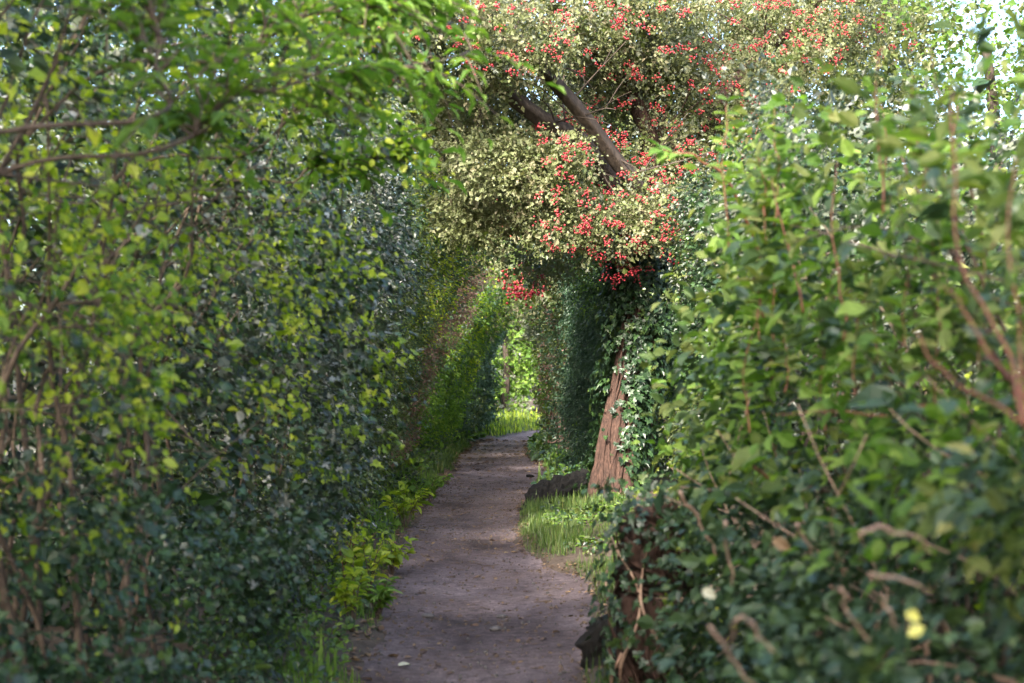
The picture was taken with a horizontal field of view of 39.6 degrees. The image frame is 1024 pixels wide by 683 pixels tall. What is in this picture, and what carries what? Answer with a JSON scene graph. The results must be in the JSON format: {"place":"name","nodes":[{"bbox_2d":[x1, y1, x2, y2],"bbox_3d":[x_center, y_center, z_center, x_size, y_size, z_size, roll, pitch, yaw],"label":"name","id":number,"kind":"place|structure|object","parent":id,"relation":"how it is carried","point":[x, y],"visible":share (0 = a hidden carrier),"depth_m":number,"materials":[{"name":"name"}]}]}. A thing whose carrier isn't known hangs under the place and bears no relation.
{"place":"outdoors","nodes":[
{"label":"outdoors","id":0,"kind":"place"},
{"bbox_2d":[335,438,612,682],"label":"fallen leaves","id":1,"kind":"object","parent":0,"point":[381,628],"depth_m":12.41,"materials":[{"name":"brown plant"}]},
{"bbox_2d":[358,431,599,682],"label":"path","id":2,"kind":"structure","parent":0,"point":[412,671],"depth_m":9.66,"materials":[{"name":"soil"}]},
{"bbox_2d":[402,473,453,504],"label":"weed plant","id":3,"kind":"object","parent":2,"relation":"on","point":[412,485],"visible":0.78,"depth_m":17.49,"materials":[{"name":"green plant"}]},
{"bbox_2d":[422,613,434,618],"bbox_3d":[-0.524,1.722,8.895,0.085,0.044,0.063,0,-2,0],"label":"stone","id":4,"kind":"object","parent":2,"relation":"on","point":[428,615],"visible":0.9,"depth_m":8.88,"materials":[{"name":"grey stone"}]},
{"bbox_2d":[489,626,500,630],"bbox_3d":[-0.102,1.700,8.399,0.064,0.041,0.061,2,-3,-44],"label":"stone","id":5,"kind":"object","parent":2,"relation":"on","point":[495,628],"visible":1,"depth_m":8.38,"materials":[{"name":"grey stone"}]},
{"bbox_2d":[496,614,506,618],"bbox_3d":[-0.061,1.744,8.999,0.069,0.038,0.059,2,-3,-44],"label":"stone","id":6,"kind":"object","parent":2,"relation":"on","point":[501,616],"visible":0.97,"depth_m":8.98,"materials":[{"name":"grey stone"}]},
{"bbox_2d":[0,388,1018,682],"bbox_3d":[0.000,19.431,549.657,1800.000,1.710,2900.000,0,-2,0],"label":"ground","id":7,"kind":"structure","parent":0,"point":[360,646],"depth_m":7.93,"materials":[{"name":"green plant"}]},
{"bbox_2d":[0,0,178,426],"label":"maple tree","id":8,"kind":"object","parent":7,"relation":"on","point":[52,28],"visible":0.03,"depth_m":19.38,"materials":[{"name":"green plant"}]},
{"bbox_2d":[0,2,243,682],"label":"ivy shrub","id":9,"kind":"object","parent":7,"relation":"on","point":[98,665],"visible":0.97,"depth_m":4.29,"materials":[{"name":"green plant"}]},
{"bbox_2d":[0,0,317,682],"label":"bramble shrub","id":10,"kind":"object","parent":7,"relation":"on","point":[58,336],"visible":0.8,"depth_m":4.61,"materials":[{"name":"green plant"}]},
{"bbox_2d":[0,0,326,207],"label":"ash sapling","id":11,"kind":"object","parent":7,"relation":"on","point":[136,25],"visible":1,"depth_m":3.83,"materials":[{"name":"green plant"}]},
{"bbox_2d":[0,0,446,682],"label":"ivy shrub","id":12,"kind":"object","parent":7,"relation":"on","point":[278,596],"visible":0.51,"depth_m":6.96,"materials":[{"name":"green plant"}]},
{"bbox_2d":[4,71,445,549],"bbox_3d":[-2.758,-0.371,13.640,4.343,4.432,5.038,0,-2,0],"label":"hawthorn shrub","id":13,"kind":"object","parent":7,"relation":"on","point":[380,417],"visible":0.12,"depth_m":12.93,"materials":[{"name":"green plant"}]},
{"bbox_2d":[0,42,460,616],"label":"privet shrub","id":14,"kind":"object","parent":7,"relation":"on","point":[392,238],"visible":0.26,"depth_m":9.43,"materials":[{"name":"green plant"}]},
{"bbox_2d":[0,0,461,682],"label":"hazel shrub","id":15,"kind":"object","parent":7,"relation":"on","point":[264,534],"visible":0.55,"depth_m":5.75,"materials":[{"name":"green plant"}]},
{"bbox_2d":[4,18,464,303],"bbox_3d":[-1.261,-0.034,6.125,2.116,2.821,0.728,0,-2,0],"label":"elder sapling","id":16,"kind":"object","parent":7,"relation":"on","point":[309,118],"visible":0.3,"depth_m":6.03,"materials":[{"name":"green plant"}]},
{"bbox_2d":[12,121,466,590],"bbox_3d":[-1.213,0.183,6.333,2.015,2.435,0.656,0,-2,0],"label":"elder sapling","id":17,"kind":"object","parent":7,"relation":"on","point":[360,160],"visible":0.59,"depth_m":6.39,"materials":[{"name":"green plant"}]},
{"bbox_2d":[3,0,508,168],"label":"ash sapling","id":18,"kind":"object","parent":7,"relation":"on","point":[405,10],"visible":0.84,"depth_m":5.17,"materials":[{"name":"green plant"}]},
{"bbox_2d":[137,0,414,461],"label":"maple tree","id":19,"kind":"object","parent":7,"relation":"on","point":[237,43],"visible":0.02,"depth_m":20.27,"materials":[{"name":"green plant"}]},
{"bbox_2d":[0,0,565,188],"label":"ash sapling","id":20,"kind":"object","parent":7,"relation":"on","point":[211,117],"visible":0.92,"depth_m":4.37,"materials":[{"name":"green plant"}]},
{"bbox_2d":[188,469,431,682],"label":"undergrowth","id":21,"kind":"object","parent":7,"relation":"on","point":[337,644],"visible":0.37,"depth_m":7.58,"materials":[{"name":"green plant"}]},
{"bbox_2d":[231,466,442,682],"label":"grass","id":22,"kind":"structure","parent":7,"relation":"on","point":[328,668],"depth_m":7.94,"materials":[{"name":"green plant"}]},
{"bbox_2d":[330,547,369,631],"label":"weed plant","id":23,"kind":"object","parent":7,"relation":"on","point":[342,592],"visible":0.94,"depth_m":7.97,"materials":[{"name":"green plant"}]},
{"bbox_2d":[326,515,380,581],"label":"weed plant","id":24,"kind":"object","parent":7,"relation":"on","point":[354,541],"visible":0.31,"depth_m":9.60,"materials":[{"name":"green plant"}]},
{"bbox_2d":[330,530,396,596],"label":"weed plant","id":25,"kind":"object","parent":7,"relation":"on","point":[378,554],"visible":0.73,"depth_m":9.40,"materials":[{"name":"green plant"}]},
{"bbox_2d":[224,150,508,503],"bbox_3d":[-1.748,-0.137,18.058,3.612,4.155,5.684,0,-2,0],"label":"privet shrub","id":26,"kind":"object","parent":7,"relation":"on","point":[447,264],"visible":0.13,"depth_m":18.36,"materials":[{"name":"green plant"}]},
{"bbox_2d":[347,573,402,618],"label":"weed plant","id":27,"kind":"object","parent":7,"relation":"on","point":[382,597],"visible":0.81,"depth_m":8.68,"materials":[{"name":"green plant"}]},
{"bbox_2d":[372,533,417,574],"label":"weed plant","id":28,"kind":"object","parent":7,"relation":"on","point":[398,554],"visible":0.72,"depth_m":10.86,"materials":[{"name":"green plant"}]},
{"bbox_2d":[379,481,434,527],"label":"weed plant","id":29,"kind":"object","parent":7,"relation":"on","point":[404,504],"visible":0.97,"depth_m":14.31,"materials":[{"name":"green plant"}]},
{"bbox_2d":[378,430,470,500],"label":"grass","id":30,"kind":"structure","parent":7,"relation":"on","point":[449,456],"depth_m":25.15,"materials":[{"name":"green plant"}]},
{"bbox_2d":[375,424,487,490],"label":"undergrowth","id":31,"kind":"object","parent":7,"relation":"on","point":[422,453],"visible":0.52,"depth_m":25.64,"materials":[{"name":"green plant"}]},
{"bbox_2d":[386,248,501,469],"bbox_3d":[-1.920,0.271,24.118,3.439,3.720,8.643,0,-2,0],"label":"russet shrub","id":32,"kind":"object","parent":7,"relation":"on","point":[426,380],"visible":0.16,"depth_m":24.18,"materials":[{"name":"brown plant"}]},
{"bbox_2d":[409,262,524,448],"bbox_3d":[-1.424,0.346,32.423,4.151,4.263,10.166,0,-2,0],"label":"laurel shrub","id":33,"kind":"object","parent":7,"relation":"on","point":[446,408],"visible":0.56,"depth_m":30.73,"materials":[{"name":"green plant"}]},
{"bbox_2d":[468,357,503,410],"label":"sallow tree","id":34,"kind":"object","parent":7,"relation":"on","point":[496,398],"depth_m":50.30,"materials":[{"name":"green plant"}]},
{"bbox_2d":[459,272,520,437],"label":"holly shrub","id":35,"kind":"object","parent":7,"relation":"on","point":[482,412],"visible":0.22,"depth_m":40.53,"materials":[{"name":"green plant"}]},
{"bbox_2d":[461,227,541,414],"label":"willow tree","id":36,"kind":"object","parent":7,"relation":"on","point":[518,360],"visible":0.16,"depth_m":52.87,"materials":[{"name":"green plant"}]},
{"bbox_2d":[478,263,534,400],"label":"poplar tree","id":37,"kind":"object","parent":7,"relation":"on","point":[500,371],"visible":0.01,"depth_m":67.25,"materials":[{"name":"green plant"}]},
{"bbox_2d":[475,403,543,436],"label":"grass","id":38,"kind":"structure","parent":7,"relation":"on","point":[514,422],"depth_m":45.27,"materials":[{"name":"green plant"}]},
{"bbox_2d":[430,196,589,342],"bbox_3d":[0.081,-0.898,27.385,5.085,5.991,13.334,0,-2,0],"label":"hawthorn tree","id":39,"kind":"object","parent":7,"relation":"on","point":[515,304],"visible":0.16,"depth_m":27.31,"materials":[{"name":"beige plant"}]},
{"bbox_2d":[521,433,581,503],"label":"grass","id":40,"kind":"structure","parent":7,"relation":"on","point":[538,448],"depth_m":25.10,"materials":[{"name":"green plant"}]},
{"bbox_2d":[515,265,589,438],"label":"thorn shrub","id":41,"kind":"object","parent":7,"relation":"on","point":[531,334],"visible":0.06,"depth_m":31.92,"materials":[{"name":"green plant"}]},
{"bbox_2d":[520,468,589,510],"bbox_3d":[0.567,1.893,17.421,0.599,0.664,2.069,-1,-2,36],"label":"rotten log","id":42,"kind":"object","parent":7,"relation":"on","point":[544,487],"visible":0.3,"depth_m":17.28,"materials":[{"name":"brown wood"}]},
{"bbox_2d":[526,432,586,483],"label":"undergrowth","id":43,"kind":"object","parent":7,"relation":"on","point":[534,438],"visible":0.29,"depth_m":25.92,"materials":[{"name":"green plant"}]},
{"bbox_2d":[541,491,634,558],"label":"undergrowth","id":44,"kind":"object","parent":7,"relation":"on","point":[585,515],"visible":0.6,"depth_m":13.55,"materials":[{"name":"green plant"}]},
{"bbox_2d":[574,613,615,671],"bbox_3d":[0.502,1.532,7.217,0.392,0.310,0.367,0,-2,0],"label":"tree stump","id":45,"kind":"object","parent":7,"relation":"on","point":[592,643],"visible":0.3,"depth_m":7.13,"materials":[{"name":"brown wood"}]},
{"bbox_2d":[582,528,616,682],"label":"grass","id":46,"kind":"structure","parent":7,"relation":"on","point":[607,664],"depth_m":6.90,"materials":[{"name":"green plant"}]},
{"bbox_2d":[494,3,717,399],"bbox_3d":[1.565,-1.943,24.595,4.334,8.307,3.685,0,-2,0],"label":"maple tree","id":47,"kind":"object","parent":7,"relation":"on","point":[547,294],"visible":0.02,"depth_m":24.43,"materials":[{"name":"green plant"}]},
{"bbox_2d":[518,485,705,583],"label":"grass","id":48,"kind":"structure","parent":7,"relation":"on","point":[533,510],"depth_m":13.05,"materials":[{"name":"green plant"}]},
{"bbox_2d":[526,249,713,459],"bbox_3d":[2.397,0.127,27.510,4.757,4.486,8.191,0,-2,0],"label":"thorn shrub","id":49,"kind":"object","parent":7,"relation":"on","point":[548,320],"visible":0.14,"depth_m":28.06,"materials":[{"name":"green plant"}]},
{"bbox_2d":[302,0,952,497],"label":"hawthorn tree","id":50,"kind":"object","parent":7,"relation":"on","point":[570,164],"visible":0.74,"depth_m":16.56,"materials":[{"name":"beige plant"}]},
{"bbox_2d":[577,220,683,497],"bbox_3d":[1.342,0.240,17.168,1.255,3.476,1.745,-1,-2,33],"label":"climbing ivy","id":51,"kind":"object","parent":50,"relation":"attached to","point":[643,328],"visible":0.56,"depth_m":17.04,"materials":[{"name":"green plant"}]},
{"bbox_2d":[610,502,697,682],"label":"tree stump","id":52,"kind":"object","parent":7,"relation":"on","point":[635,563],"visible":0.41,"depth_m":6.23,"materials":[{"name":"brown wood"}]},
{"bbox_2d":[584,476,725,682],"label":"climbing ivy","id":53,"kind":"object","parent":52,"relation":"attached to","point":[614,605],"visible":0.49,"depth_m":6.19,"materials":[{"name":"plant"}]},
{"bbox_2d":[511,216,802,478],"bbox_3d":[2.314,-0.139,21.474,4.770,4.514,6.306,0,-2,0],"label":"yew shrub","id":54,"kind":"object","parent":7,"relation":"on","point":[581,334],"visible":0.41,"depth_m":20.25,"materials":[{"name":"green plant"}]},
{"bbox_2d":[602,559,764,682],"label":"undergrowth","id":55,"kind":"object","parent":7,"relation":"on","point":[701,674],"visible":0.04,"depth_m":6.16,"materials":[{"name":"green plant"}]},
{"bbox_2d":[647,139,780,531],"bbox_3d":[0.953,0.298,6.243,0.937,2.309,0.144,2,-3,-40],"label":"dogwood sapling","id":56,"kind":"object","parent":7,"relation":"on","point":[662,155],"visible":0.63,"depth_m":6.08,"materials":[{"name":"green plant"}]},
{"bbox_2d":[612,0,872,237],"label":"maple tree","id":57,"kind":"object","parent":7,"relation":"on","point":[809,86],"depth_m":24.04,"materials":[{"name":"green plant"}]},
{"bbox_2d":[565,353,1021,682],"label":"bramble bush","id":58,"kind":"object","parent":7,"relation":"on","point":[663,561],"visible":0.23,"depth_m":5.92,"materials":[{"name":"green plant"}]},
{"bbox_2d":[604,286,1023,682],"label":"bramble bush","id":59,"kind":"object","parent":7,"relation":"on","point":[802,654],"visible":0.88,"depth_m":3.79,"materials":[{"name":"green plant"}]},
{"bbox_2d":[678,490,717,556],"bbox_3d":[0.595,0.584,4.557,0.190,0.224,0.018,2,-3,-42],"label":"dead cane","id":60,"kind":"object","parent":59,"relation":"attached to","point":[692,509],"visible":0.91,"depth_m":4.54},
{"bbox_2d":[702,587,715,598],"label":"leaf","id":61,"kind":"object","parent":59,"relation":"on","point":[707,592],"visible":1,"depth_m":3.70,"materials":[{"name":"white plant"}]},
{"bbox_2d":[723,520,734,585],"bbox_3d":[0.565,0.554,3.712,0.018,0.186,0.138,-1,-2,19],"label":"dead cane","id":62,"kind":"object","parent":59,"relation":"on","point":[727,552],"visible":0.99,"depth_m":3.72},
{"bbox_2d":[707,625,753,682],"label":"dead cane","id":63,"kind":"object","parent":59,"relation":"attached to","point":[716,636],"visible":1,"depth_m":2.64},
{"bbox_2d":[726,615,744,645],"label":"dead cane","id":64,"kind":"object","parent":59,"relation":"attached to","point":[735,620],"visible":1,"depth_m":2.65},
{"bbox_2d":[747,619,775,652],"bbox_3d":[0.463,0.550,2.659,0.016,0.084,0.144,-1,-2,29],"label":"dead cane","id":65,"kind":"object","parent":59,"relation":"attached to","point":[750,622],"visible":1,"depth_m":2.65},
{"bbox_2d":[772,537,789,550],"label":"leaf","id":66,"kind":"object","parent":59,"relation":"on","point":[780,544],"visible":1,"depth_m":3.70,"materials":[{"name":"beige plant"}]},
{"bbox_2d":[795,523,813,555],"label":"dead cane","id":67,"kind":"object","parent":59,"relation":"on","point":[797,525],"visible":1,"depth_m":3.65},
{"bbox_2d":[838,587,869,642],"bbox_3d":[0.637,0.515,2.662,0.020,0.129,0.151,-1,-2,33],"label":"dead cane","id":68,"kind":"object","parent":59,"relation":"on","point":[843,592],"visible":1,"depth_m":2.65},
{"bbox_2d":[881,596,898,630],"bbox_3d":[0.712,0.510,2.663,0.015,0.085,0.134,-1,-2,27],"label":"dead cane","id":69,"kind":"object","parent":59,"relation":"attached to","point":[884,605],"visible":1,"depth_m":2.62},
{"bbox_2d":[858,524,931,553],"bbox_3d":[0.730,0.378,2.691,0.020,0.071,0.259,-2,-3,44],"label":"dead cane","id":70,"kind":"object","parent":59,"relation":"on","point":[886,529],"visible":1,"depth_m":2.67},
{"bbox_2d":[869,572,930,592],"bbox_3d":[0.729,0.452,2.663,0.190,0.056,0.013,2,-3,-40],"label":"dead cane","id":71,"kind":"object","parent":59,"relation":"attached to","point":[897,578],"visible":1,"depth_m":2.65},
{"bbox_2d":[905,609,920,621],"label":"leaf","id":72,"kind":"object","parent":59,"relation":"on","point":[912,615],"visible":1,"depth_m":2.60,"materials":[{"name":"yellow plant"}]},
{"bbox_2d":[908,625,924,636],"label":"leaf","id":73,"kind":"object","parent":59,"relation":"on","point":[915,630],"visible":1,"depth_m":2.60,"materials":[{"name":"yellow plant"}]},
{"bbox_2d":[632,36,1023,682],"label":"dogwood shrub","id":74,"kind":"object","parent":7,"relation":"on","point":[734,362],"visible":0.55,"depth_m":5.37,"materials":[{"name":"green plant"}]},
{"bbox_2d":[639,108,1019,555],"bbox_3d":[3.464,-0.155,13.391,4.240,4.034,6.601,0,-2,0],"label":"ivy shrub","id":75,"kind":"object","parent":7,"relation":"on","point":[691,277],"visible":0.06,"depth_m":14.88,"materials":[{"name":"green plant"}]},
{"bbox_2d":[707,0,965,381],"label":"ash tree","id":76,"kind":"object","parent":7,"relation":"on","point":[901,63],"visible":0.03,"depth_m":20.10,"materials":[{"name":"green plant"}]},
{"bbox_2d":[652,0,1023,682],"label":"dogwood shrub","id":77,"kind":"object","parent":7,"relation":"on","point":[946,332],"visible":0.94,"depth_m":3.92,"materials":[{"name":"green plant"}]},
{"bbox_2d":[752,466,783,489],"bbox_3d":[0.807,0.427,4.459,0.019,0.083,0.178,-2,-3,44],"label":"dead cane","id":78,"kind":"object","parent":77,"relation":"on","point":[763,473],"visible":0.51,"depth_m":4.43,"materials":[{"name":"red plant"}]},
{"bbox_2d":[675,49,1023,621],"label":"elder shrub","id":79,"kind":"object","parent":7,"relation":"on","point":[980,85],"visible":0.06,"depth_m":8.21,"materials":[{"name":"green plant"}]},
{"bbox_2d":[757,0,988,199],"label":"maple tree","id":80,"kind":"object","parent":7,"relation":"on","point":[895,59],"visible":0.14,"depth_m":24.92,"materials":[{"name":"green plant"}]},
{"bbox_2d":[849,0,1023,218],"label":"ash tree","id":81,"kind":"object","parent":7,"relation":"on","point":[993,104],"visible":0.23,"depth_m":17.69,"materials":[{"name":"green plant"}]},
{"bbox_2d":[0,0,1023,389],"label":"sky","id":82,"kind":"structure","parent":0,"point":[999,29],"materials":[{"name":"white"}]}
]}

